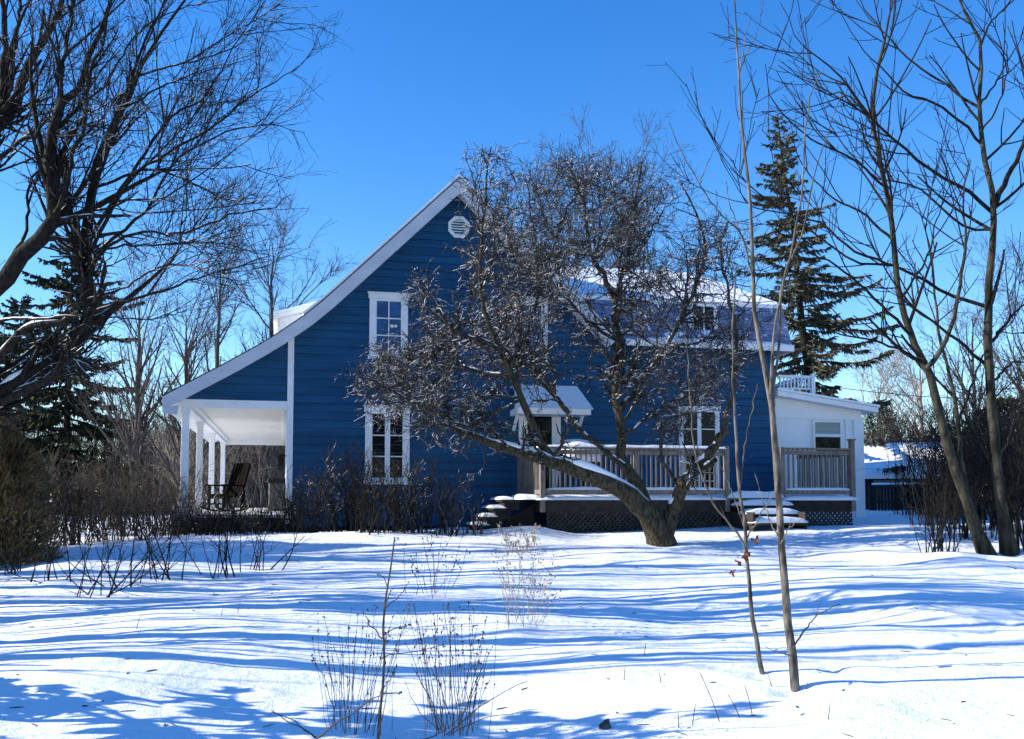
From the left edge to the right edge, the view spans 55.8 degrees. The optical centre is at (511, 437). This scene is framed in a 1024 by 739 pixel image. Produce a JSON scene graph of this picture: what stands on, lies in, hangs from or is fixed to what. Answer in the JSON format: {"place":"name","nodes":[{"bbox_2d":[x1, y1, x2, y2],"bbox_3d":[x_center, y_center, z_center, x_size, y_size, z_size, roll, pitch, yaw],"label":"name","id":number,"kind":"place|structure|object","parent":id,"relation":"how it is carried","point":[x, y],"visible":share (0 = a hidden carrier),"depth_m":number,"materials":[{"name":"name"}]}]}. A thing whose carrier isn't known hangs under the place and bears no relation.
{"place":"outdoors","nodes":[
{"label":"outdoors","id":0,"kind":"place"},
{"bbox_2d":[0,500,1023,738],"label":"snow ground","id":1,"kind":"structure","parent":0,"point":[230,673],"depth_m":9.04,"materials":[{"name":"snow"}]},
{"bbox_2d":[0,406,30,548],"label":"cedar shrub","id":2,"kind":"object","parent":1,"relation":"on","point":[3,418],"visible":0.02,"depth_m":16.77,"materials":[{"name":"green plant"}]},
{"bbox_2d":[1,403,56,454],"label":"shrub","id":3,"kind":"object","parent":1,"relation":"on","point":[25,421],"visible":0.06,"depth_m":38.06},
{"bbox_2d":[0,492,58,574],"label":"shrub","id":4,"kind":"object","parent":1,"relation":"on","point":[17,560],"visible":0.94,"depth_m":13.68,"materials":[{"name":"plant"}]},
{"bbox_2d":[0,423,68,566],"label":"cedar shrub","id":5,"kind":"object","parent":1,"relation":"on","point":[15,472],"visible":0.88,"depth_m":15.08,"materials":[{"name":"green plant"}]},
{"bbox_2d":[1,403,73,452],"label":"shrub","id":6,"kind":"object","parent":1,"relation":"on","point":[34,430],"visible":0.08,"depth_m":38.82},
{"bbox_2d":[0,294,89,483],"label":"spruce tree","id":7,"kind":"object","parent":1,"relation":"on","point":[16,307],"visible":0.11,"depth_m":41.26,"materials":[{"name":"green plant"}]},
{"bbox_2d":[2,453,116,545],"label":"shrub","id":8,"kind":"object","parent":1,"relation":"on","point":[60,507],"visible":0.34,"depth_m":17.63,"materials":[{"name":"plant"}]},
{"bbox_2d":[0,485,128,583],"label":"shrub","id":9,"kind":"object","parent":1,"relation":"on","point":[48,560],"visible":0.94,"depth_m":12.63,"materials":[{"name":"plant"}]},
{"bbox_2d":[26,442,113,535],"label":"shrub","id":10,"kind":"object","parent":1,"relation":"on","point":[53,460],"visible":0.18,"depth_m":19.96,"materials":[{"name":"plant"}]},
{"bbox_2d":[21,410,119,492],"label":"shrub","id":11,"kind":"object","parent":1,"relation":"on","point":[71,432],"visible":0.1,"depth_m":39.74,"materials":[{"name":"plant"}]},
{"bbox_2d":[0,230,144,512],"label":"spruce tree","id":12,"kind":"object","parent":1,"relation":"on","point":[44,417],"visible":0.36,"depth_m":37.76,"materials":[{"name":"green plant"}]},
{"bbox_2d":[35,456,122,545],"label":"shrub","id":13,"kind":"object","parent":1,"relation":"on","point":[71,513],"visible":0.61,"depth_m":17.66,"materials":[{"name":"plant"}]},
{"bbox_2d":[49,407,142,499],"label":"shrub","id":14,"kind":"object","parent":1,"relation":"on","point":[99,450],"visible":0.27,"depth_m":39.54,"materials":[{"name":"plant"}]},
{"bbox_2d":[48,461,157,544],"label":"shrub","id":15,"kind":"object","parent":1,"relation":"on","point":[99,514],"visible":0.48,"depth_m":18.31,"materials":[{"name":"plant"}]},
{"bbox_2d":[40,498,169,587],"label":"shrub","id":16,"kind":"object","parent":1,"relation":"on","point":[109,574],"visible":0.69,"depth_m":12.45,"materials":[{"name":"plant"}]},
{"bbox_2d":[48,435,173,530],"bbox_3d":[-8.866,1.048,21.290,2.449,2.073,2.922,2,-4,-28],"label":"shrub","id":17,"kind":"object","parent":1,"relation":"on","point":[124,471],"visible":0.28,"depth_m":21.23,"materials":[{"name":"plant"}]},
{"bbox_2d":[84,396,167,497],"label":"shrub","id":18,"kind":"object","parent":1,"relation":"on","point":[118,439],"visible":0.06,"depth_m":41.61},
{"bbox_2d":[53,491,203,597],"bbox_3d":[-4.719,1.322,11.858,1.810,1.334,0.830,0,-4,0],"label":"shrub","id":19,"kind":"object","parent":1,"relation":"on","point":[111,592],"visible":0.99,"depth_m":11.84,"materials":[{"name":"plant"}]},
{"bbox_2d":[61,206,196,514],"bbox_3d":[-12.861,-2.690,33.052,4.194,11.014,4.780,0,-4,0],"label":"bare tree","id":20,"kind":"object","parent":1,"relation":"on","point":[138,418],"visible":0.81,"depth_m":32.96,"materials":[{"name":"plant"}]},
{"bbox_2d":[78,465,181,536],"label":"shrub","id":21,"kind":"object","parent":1,"relation":"on","point":[107,515],"visible":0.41,"depth_m":19.48,"materials":[{"name":"plant"}]},
{"bbox_2d":[81,412,192,513],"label":"shrub","id":22,"kind":"object","parent":1,"relation":"on","point":[141,457],"visible":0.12,"depth_m":37.34,"materials":[{"name":"plant"}]},
{"bbox_2d":[95,474,199,540],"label":"shrub","id":23,"kind":"object","parent":1,"relation":"on","point":[121,496],"visible":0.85,"depth_m":18.11,"materials":[{"name":"plant"}]},
{"bbox_2d":[104,406,195,508],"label":"shrub","id":24,"kind":"object","parent":1,"relation":"on","point":[149,449],"visible":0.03,"depth_m":37.71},
{"bbox_2d":[111,488,199,581],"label":"shrub","id":25,"kind":"object","parent":1,"relation":"on","point":[164,561],"visible":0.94,"depth_m":13.03,"materials":[{"name":"plant"}]},
{"bbox_2d":[114,416,205,512],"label":"shrub","id":26,"kind":"object","parent":1,"relation":"on","point":[147,460],"visible":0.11,"depth_m":37.20,"materials":[{"name":"plant"}]},
{"bbox_2d":[105,454,219,531],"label":"shrub","id":27,"kind":"object","parent":1,"relation":"on","point":[162,486],"visible":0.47,"depth_m":20.47,"materials":[{"name":"plant"}]},
{"bbox_2d":[0,0,348,443],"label":"maple tree","id":28,"kind":"object","parent":1,"relation":"on","point":[28,377],"visible":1,"depth_m":10.43,"materials":[{"name":"brown plant"}]},
{"bbox_2d":[140,472,213,534],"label":"shrub","id":29,"kind":"object","parent":1,"relation":"on","point":[175,494],"visible":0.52,"depth_m":19.16,"materials":[{"name":"plant"}]},
{"bbox_2d":[140,487,221,535],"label":"shrub","id":30,"kind":"object","parent":1,"relation":"on","point":[183,525],"visible":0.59,"depth_m":18.80,"materials":[{"name":"plant"}]},
{"bbox_2d":[138,260,238,498],"bbox_3d":[-11.123,-1.907,34.170,4.838,9.543,3.937,0,-4,0],"label":"bare tree","id":31,"kind":"object","parent":1,"relation":"on","point":[188,371],"visible":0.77,"depth_m":34.10,"materials":[{"name":"plant"}]},
{"bbox_2d":[139,415,253,515],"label":"shrub","id":32,"kind":"object","parent":1,"relation":"on","point":[191,455],"visible":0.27,"depth_m":35.48,"materials":[{"name":"plant"}]},
{"bbox_2d":[164,496,249,578],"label":"shrub","id":33,"kind":"object","parent":1,"relation":"on","point":[226,547],"visible":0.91,"depth_m":13.56,"materials":[{"name":"plant"}]},
{"bbox_2d":[179,483,243,535],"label":"shrub","id":34,"kind":"object","parent":1,"relation":"on","point":[212,528],"visible":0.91,"depth_m":18.31,"materials":[{"name":"plant"}]},
{"bbox_2d":[154,420,284,507],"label":"shrub","id":35,"kind":"object","parent":1,"relation":"on","point":[227,462],"visible":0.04,"depth_m":36.45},
{"bbox_2d":[158,410,284,507],"bbox_3d":[-10.003,0.635,35.966,5.246,4.597,5.438,0,-4,0],"label":"shrub","id":36,"kind":"object","parent":1,"relation":"on","point":[252,479],"visible":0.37,"depth_m":35.37,"materials":[{"name":"plant"}]},
{"bbox_2d":[184,211,260,506],"bbox_3d":[-11.082,-2.760,36.480,2.894,11.543,4.783,1,-4,-18],"label":"bare tree","id":37,"kind":"object","parent":1,"relation":"on","point":[217,344],"visible":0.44,"depth_m":36.30,"materials":[{"name":"plant"}]},
{"bbox_2d":[199,490,265,534],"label":"shrub","id":38,"kind":"object","parent":1,"relation":"on","point":[233,518],"visible":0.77,"depth_m":18.51,"materials":[{"name":"plant"}]},
{"bbox_2d":[202,442,285,507],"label":"shrub","id":39,"kind":"object","parent":1,"relation":"on","point":[280,447],"visible":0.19,"depth_m":35.55,"materials":[{"name":"plant"}]},
{"bbox_2d":[206,443,285,504],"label":"shrub","id":40,"kind":"object","parent":1,"relation":"on","point":[253,482],"depth_m":38.24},
{"bbox_2d":[210,485,283,534],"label":"shrub","id":41,"kind":"object","parent":1,"relation":"on","point":[244,522],"visible":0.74,"depth_m":18.67,"materials":[{"name":"plant"}]},
{"bbox_2d":[231,499,312,571],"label":"shrub","id":42,"kind":"object","parent":1,"relation":"on","point":[257,561],"visible":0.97,"depth_m":14.08,"materials":[{"name":"plant"}]},
{"bbox_2d":[186,169,359,462],"bbox_3d":[-9.387,-4.066,37.852,7.023,14.224,4.689,2,-4,-25],"label":"bare tree","id":43,"kind":"object","parent":1,"relation":"on","point":[272,300],"visible":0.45,"depth_m":38.30,"materials":[{"name":"plant"}]},
{"bbox_2d":[240,486,308,533],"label":"shrub","id":44,"kind":"object","parent":1,"relation":"on","point":[275,528],"visible":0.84,"depth_m":18.60,"materials":[{"name":"plant"}]},
{"bbox_2d":[255,460,348,532],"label":"shrub","id":45,"kind":"object","parent":1,"relation":"on","point":[300,518],"visible":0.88,"depth_m":18.74,"materials":[{"name":"plant"}]},
{"bbox_2d":[269,694,384,738],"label":"dead weed","id":46,"kind":"object","parent":1,"relation":"on","point":[323,733],"visible":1,"depth_m":5.86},
{"bbox_2d":[289,440,372,532],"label":"shrub","id":47,"kind":"object","parent":1,"relation":"on","point":[315,513],"visible":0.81,"depth_m":18.78,"materials":[{"name":"plant"}]},
{"bbox_2d":[308,435,382,531],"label":"shrub","id":48,"kind":"object","parent":1,"relation":"on","point":[349,505],"visible":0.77,"depth_m":18.86,"materials":[{"name":"plant"}]},
{"bbox_2d":[310,605,412,734],"bbox_3d":[-0.958,1.531,6.125,0.678,1.016,1.199,0,-4,0],"label":"dead weed","id":49,"kind":"object","parent":1,"relation":"on","point":[353,677],"visible":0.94,"depth_m":6.11,"materials":[{"name":"plant"}]},
{"bbox_2d":[334,445,422,534],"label":"shrub","id":50,"kind":"object","parent":1,"relation":"on","point":[362,511],"visible":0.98,"depth_m":18.10,"materials":[{"name":"plant"}]},
{"bbox_2d":[366,448,439,533],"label":"shrub","id":51,"kind":"object","parent":1,"relation":"on","point":[409,518],"visible":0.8,"depth_m":18.43,"materials":[{"name":"plant"}]},
{"bbox_2d":[365,536,443,738],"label":"branched weed","id":52,"kind":"object","parent":1,"relation":"on","point":[383,671],"visible":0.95,"depth_m":5.97,"materials":[{"name":"plant"}]},
{"bbox_2d":[394,439,449,532],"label":"shrub","id":53,"kind":"object","parent":1,"relation":"on","point":[430,504],"visible":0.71,"depth_m":18.52,"materials":[{"name":"plant"}]},
{"bbox_2d":[401,532,470,597],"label":"dead weed","id":54,"kind":"object","parent":1,"relation":"on","point":[431,542],"visible":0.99,"depth_m":11.74,"materials":[{"name":"plant"}]},
{"bbox_2d":[404,457,479,535],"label":"shrub","id":55,"kind":"object","parent":1,"relation":"on","point":[447,507],"visible":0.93,"depth_m":18.15,"materials":[{"name":"plant"}]},
{"bbox_2d":[405,601,497,737],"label":"dead weed","id":56,"kind":"object","parent":1,"relation":"on","point":[444,701],"visible":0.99,"depth_m":6.08,"materials":[{"name":"plant"}]},
{"bbox_2d":[435,473,489,536],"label":"shrub","id":57,"kind":"object","parent":1,"relation":"on","point":[474,518],"visible":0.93,"depth_m":18.13,"materials":[{"name":"plant"}]},
{"bbox_2d":[404,648,535,738],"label":"dead weed","id":58,"kind":"object","parent":1,"relation":"on","point":[465,707],"visible":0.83,"depth_m":6.12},
{"bbox_2d":[10,537,1023,738],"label":"twig litter","id":59,"kind":"object","parent":1,"relation":"on","point":[472,650],"visible":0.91,"depth_m":7.64,"materials":[{"name":"wood"}]},
{"bbox_2d":[494,522,540,556],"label":"dry grass","id":60,"kind":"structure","parent":1,"relation":"on","point":[518,541],"depth_m":15.81,"materials":[{"name":"plant"}]},
{"bbox_2d":[162,173,879,533],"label":"house","id":61,"kind":"structure","parent":1,"relation":"on","point":[284,387],"depth_m":21.00,"materials":[{"name":"wood"}]},
{"bbox_2d":[201,463,250,511],"bbox_3d":[-6.698,1.155,22.665,0.693,1.158,1.013,-3,-4,37],"label":"rocking chair","id":62,"kind":"object","parent":61,"relation":"on","point":[236,485],"visible":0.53,"depth_m":22.82,"materials":[{"name":"paint"}]},
{"bbox_2d":[268,478,285,510],"bbox_3d":[-5.998,1.455,24.769,0.520,0.840,0.560,1,-4,-13],"label":"storage bin","id":63,"kind":"object","parent":61,"relation":"on","point":[276,484],"visible":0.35,"depth_m":24.52,"materials":[{"name":"black plastic"}]},
{"bbox_2d":[363,405,411,483],"bbox_3d":[-2.633,0.148,20.452,1.038,1.672,0.095,1,-4,-13],"label":"window","id":64,"kind":"structure","parent":61,"relation":"in","point":[390,451],"depth_m":20.45,"materials":[{"name":"white paint"}]},
{"bbox_2d":[367,291,410,359],"bbox_3d":[-2.625,-2.388,20.609,0.918,1.434,0.095,1,-4,-13],"label":"window","id":65,"kind":"structure","parent":61,"relation":"in","point":[388,300],"depth_m":20.62,"materials":[{"name":"white paint"}]},
{"bbox_2d":[510,296,548,364],"bbox_3d":[0.385,-2.370,21.324,0.938,1.495,0.095,1,-4,-13],"label":"window","id":66,"kind":"structure","parent":61,"relation":"in","point":[546,307],"depth_m":21.38,"materials":[{"name":"white paint"}]},
{"bbox_2d":[518,416,560,494],"bbox_3d":[0.610,0.307,21.229,1.009,2.039,0.065,1,-4,-13],"label":"door","id":67,"kind":"structure","parent":61,"relation":"in","point":[552,437],"depth_m":21.27,"materials":[{"name":"white paint"}]},
{"bbox_2d":[677,406,720,494],"bbox_3d":[4.309,0.329,22.228,1.068,2.117,0.070,1,-4,-13],"label":"patio door","id":68,"kind":"structure","parent":61,"relation":"in","point":[707,434],"depth_m":22.25,"materials":[{"name":"white paint"}]},
{"bbox_2d":[812,420,842,459],"bbox_3d":[7.558,0.048,23.154,0.777,0.938,0.065,1,-4,-13],"label":"window","id":69,"kind":"structure","parent":61,"relation":"in","point":[825,433],"depth_m":23.16,"materials":[{"name":"white paint"}]},
{"bbox_2d":[491,529,560,628],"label":"dry grass","id":70,"kind":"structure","parent":1,"relation":"on","point":[523,587],"depth_m":9.65,"materials":[{"name":"plant"}]},
{"bbox_2d":[332,129,784,546],"bbox_3d":[0.794,-1.844,17.684,8.022,7.903,5.388,0,-4,0],"label":"apple tree","id":71,"kind":"object","parent":1,"relation":"on","point":[659,529],"visible":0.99,"depth_m":16.96,"materials":[{"name":"brown plant"}]},
{"bbox_2d":[507,100,698,271],"bbox_3d":[3.323,-4.821,36.462,8.007,15.237,8.045,0,-4,0],"label":"bare tree","id":72,"kind":"object","parent":1,"relation":"on","point":[607,218],"visible":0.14,"depth_m":36.29,"materials":[{"name":"plant"}]},
{"bbox_2d":[599,718,610,729],"bbox_3d":[0.597,1.850,6.201,0.075,0.096,0.075,3,-5,-43],"label":"stone","id":73,"kind":"object","parent":1,"relation":"on","point":[605,724],"visible":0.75,"depth_m":6.18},
{"bbox_2d":[465,439,858,532],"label":"deck","id":74,"kind":"structure","parent":1,"relation":"on","point":[575,501],"depth_m":19.65,"materials":[{"name":"grey wood"}]},
{"bbox_2d":[552,439,599,486],"bbox_3d":[1.316,0.639,20.174,1.140,1.232,1.140,1,-4,-13],"label":"patio table","id":75,"kind":"object","parent":74,"relation":"on","point":[577,441],"visible":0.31,"depth_m":19.83,"materials":[{"name":"white plastic"}]},
{"bbox_2d":[700,673,719,721],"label":"dry stalk","id":76,"kind":"object","parent":1,"relation":"on","point":[712,700],"visible":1,"depth_m":6.13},
{"bbox_2d":[683,266,774,674],"bbox_3d":[1.639,0.231,7.495,0.787,3.257,0.503,1,-4,-8],"label":"sapling","id":77,"kind":"object","parent":1,"relation":"on","point":[746,555],"visible":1,"depth_m":7.50,"materials":[{"name":"brown plant"}]},
{"bbox_2d":[669,0,842,692],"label":"sapling","id":78,"kind":"object","parent":1,"relation":"on","point":[791,643],"visible":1,"depth_m":7.14,"materials":[{"name":"brown plant"}]},
{"bbox_2d":[736,114,905,474],"bbox_3d":[10.089,-4.355,33.218,6.955,13.953,7.645,0,-4,0],"label":"spruce tree","id":79,"kind":"object","parent":1,"relation":"on","point":[802,345],"visible":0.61,"depth_m":33.12,"materials":[{"name":"green plant"}]},
{"bbox_2d":[645,0,1023,555],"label":"bare tree","id":80,"kind":"object","parent":1,"relation":"on","point":[982,544],"visible":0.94,"depth_m":15.74,"materials":[{"name":"brown plant"}]},
{"bbox_2d":[688,0,1023,555],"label":"bare tree","id":81,"kind":"object","parent":1,"relation":"on","point":[1008,545],"visible":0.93,"depth_m":15.54,"materials":[{"name":"brown plant"}]},
{"bbox_2d":[839,327,925,442],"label":"bare tree","id":82,"kind":"object","parent":1,"relation":"on","point":[869,386],"visible":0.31,"depth_m":45.91,"materials":[{"name":"plant"}]},
{"bbox_2d":[862,399,920,442],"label":"cedar shrub","id":83,"kind":"object","parent":1,"relation":"on","point":[872,421],"visible":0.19,"depth_m":41.86,"materials":[{"name":"green plant"}]},
{"bbox_2d":[862,408,926,442],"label":"shrub","id":84,"kind":"object","parent":1,"relation":"on","point":[880,434],"visible":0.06,"depth_m":41.69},
{"bbox_2d":[864,442,941,509],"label":"garden shed","id":85,"kind":"structure","parent":1,"relation":"on","point":[872,461],"depth_m":30.34,"materials":[{"name":"white wood"}]},
{"bbox_2d":[874,480,904,509],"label":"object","id":86,"kind":"structure","parent":85,"relation":"in","point":[875,481],"depth_m":30.10,"materials":[{"name":"wood"}]},
{"bbox_2d":[868,482,948,510],"bbox_3d":[11.575,1.819,28.041,0.197,1.053,2.710,3,-4,-38],"label":"fence","id":87,"kind":"object","parent":1,"relation":"on","point":[874,496],"visible":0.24,"depth_m":28.63,"materials":[{"name":"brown wood"}]},
{"bbox_2d":[851,295,981,439],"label":"bare tree","id":88,"kind":"object","parent":1,"relation":"on","point":[916,387],"visible":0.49,"depth_m":44.43,"materials":[{"name":"plant"}]},
{"bbox_2d":[864,399,971,445],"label":"shrub","id":89,"kind":"object","parent":1,"relation":"on","point":[892,437],"visible":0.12,"depth_m":37.86,"materials":[{"name":"plant"}]},
{"bbox_2d":[866,402,974,515],"bbox_3d":[10.405,0.523,23.826,2.682,2.892,3.241,1,-4,-13],"label":"shrub","id":90,"kind":"object","parent":1,"relation":"on","point":[905,478],"visible":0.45,"depth_m":23.94,"materials":[{"name":"plant"}]},
{"bbox_2d":[865,456,988,552],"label":"shrub","id":91,"kind":"object","parent":1,"relation":"on","point":[939,539],"visible":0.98,"depth_m":15.08,"materials":[{"name":"plant"}]},
{"bbox_2d":[881,391,982,450],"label":"shrub","id":92,"kind":"object","parent":1,"relation":"on","point":[924,410],"visible":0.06,"depth_m":38.61,"materials":[{"name":"plant"}]},
{"bbox_2d":[867,397,1019,526],"bbox_3d":[8.956,0.515,19.562,2.946,2.630,2.438,-3,-4,39],"label":"shrub","id":93,"kind":"object","parent":1,"relation":"on","point":[927,462],"visible":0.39,"depth_m":19.54,"materials":[{"name":"plant"}]},
{"bbox_2d":[889,381,1015,518],"bbox_3d":[10.344,0.353,22.285,3.536,3.155,2.926,-1,-4,9],"label":"shrub","id":94,"kind":"object","parent":1,"relation":"on","point":[962,420],"visible":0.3,"depth_m":22.06,"materials":[{"name":"plant"}]},
{"bbox_2d":[889,409,1023,540],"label":"shrub","id":95,"kind":"object","parent":1,"relation":"on","point":[962,530],"visible":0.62,"depth_m":16.47,"materials":[{"name":"plant"}]},
{"bbox_2d":[892,391,1023,530],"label":"shrub","id":96,"kind":"object","parent":1,"relation":"on","point":[977,477],"visible":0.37,"depth_m":17.94,"materials":[{"name":"plant"}]},
{"bbox_2d":[894,395,1023,511],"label":"cedar shrub","id":97,"kind":"object","parent":1,"relation":"on","point":[998,407],"visible":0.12,"depth_m":24.01,"materials":[{"name":"brown plant"}]},
{"bbox_2d":[899,380,1021,504],"bbox_3d":[17.382,0.291,36.032,5.481,4.702,4.190,1,-4,-17],"label":"shrub","id":98,"kind":"object","parent":1,"relation":"on","point":[951,405],"visible":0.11,"depth_m":35.83,"materials":[{"name":"plant"}]},
{"bbox_2d":[903,228,1023,421],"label":"bare tree","id":99,"kind":"object","parent":1,"relation":"on","point":[958,378],"visible":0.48,"depth_m":41.82,"materials":[{"name":"plant"}]},
{"bbox_2d":[910,394,1023,535],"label":"shrub","id":100,"kind":"object","parent":1,"relation":"on","point":[1008,486],"visible":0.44,"depth_m":16.91,"materials":[{"name":"plant"}]},
{"bbox_2d":[912,371,1023,519],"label":"shrub","id":101,"kind":"object","parent":1,"relation":"on","point":[1010,426],"visible":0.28,"depth_m":21.06,"materials":[{"name":"plant"}]},
{"bbox_2d":[954,232,1023,399],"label":"bare tree","id":102,"kind":"object","parent":1,"relation":"on","point":[1017,367],"visible":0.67,"depth_m":40.58,"materials":[{"name":"plant"}]},
{"bbox_2d":[961,373,1023,515],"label":"shrub","id":103,"kind":"object","parent":1,"relation":"on","point":[1022,442],"visible":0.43,"depth_m":20.23,"materials":[{"name":"plant"}]},
{"bbox_2d":[964,380,1022,437],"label":"shrub","id":104,"kind":"object","parent":1,"relation":"on","point":[996,396],"visible":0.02,"depth_m":38.01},
{"bbox_2d":[973,409,1023,550],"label":"shrub","id":105,"kind":"object","parent":1,"relation":"on","point":[1017,524],"visible":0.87,"depth_m":15.48,"materials":[{"name":"plant"}]},
{"bbox_2d":[978,377,1023,506],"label":"shrub","id":106,"kind":"object","parent":1,"relation":"on","point":[1008,407],"visible":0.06,"depth_m":37.23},
{"bbox_2d":[0,0,1023,492],"label":"sky","id":107,"kind":"structure","parent":0,"point":[414,81],"materials":[{"name":"blue"}]},
{"bbox_2d":[822,385,982,399],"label":"overhead wire","id":108,"kind":"object","parent":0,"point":[898,394],"visible":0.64,"depth_m":40.18,"materials":[{"name":"black plastic"}]}
]}

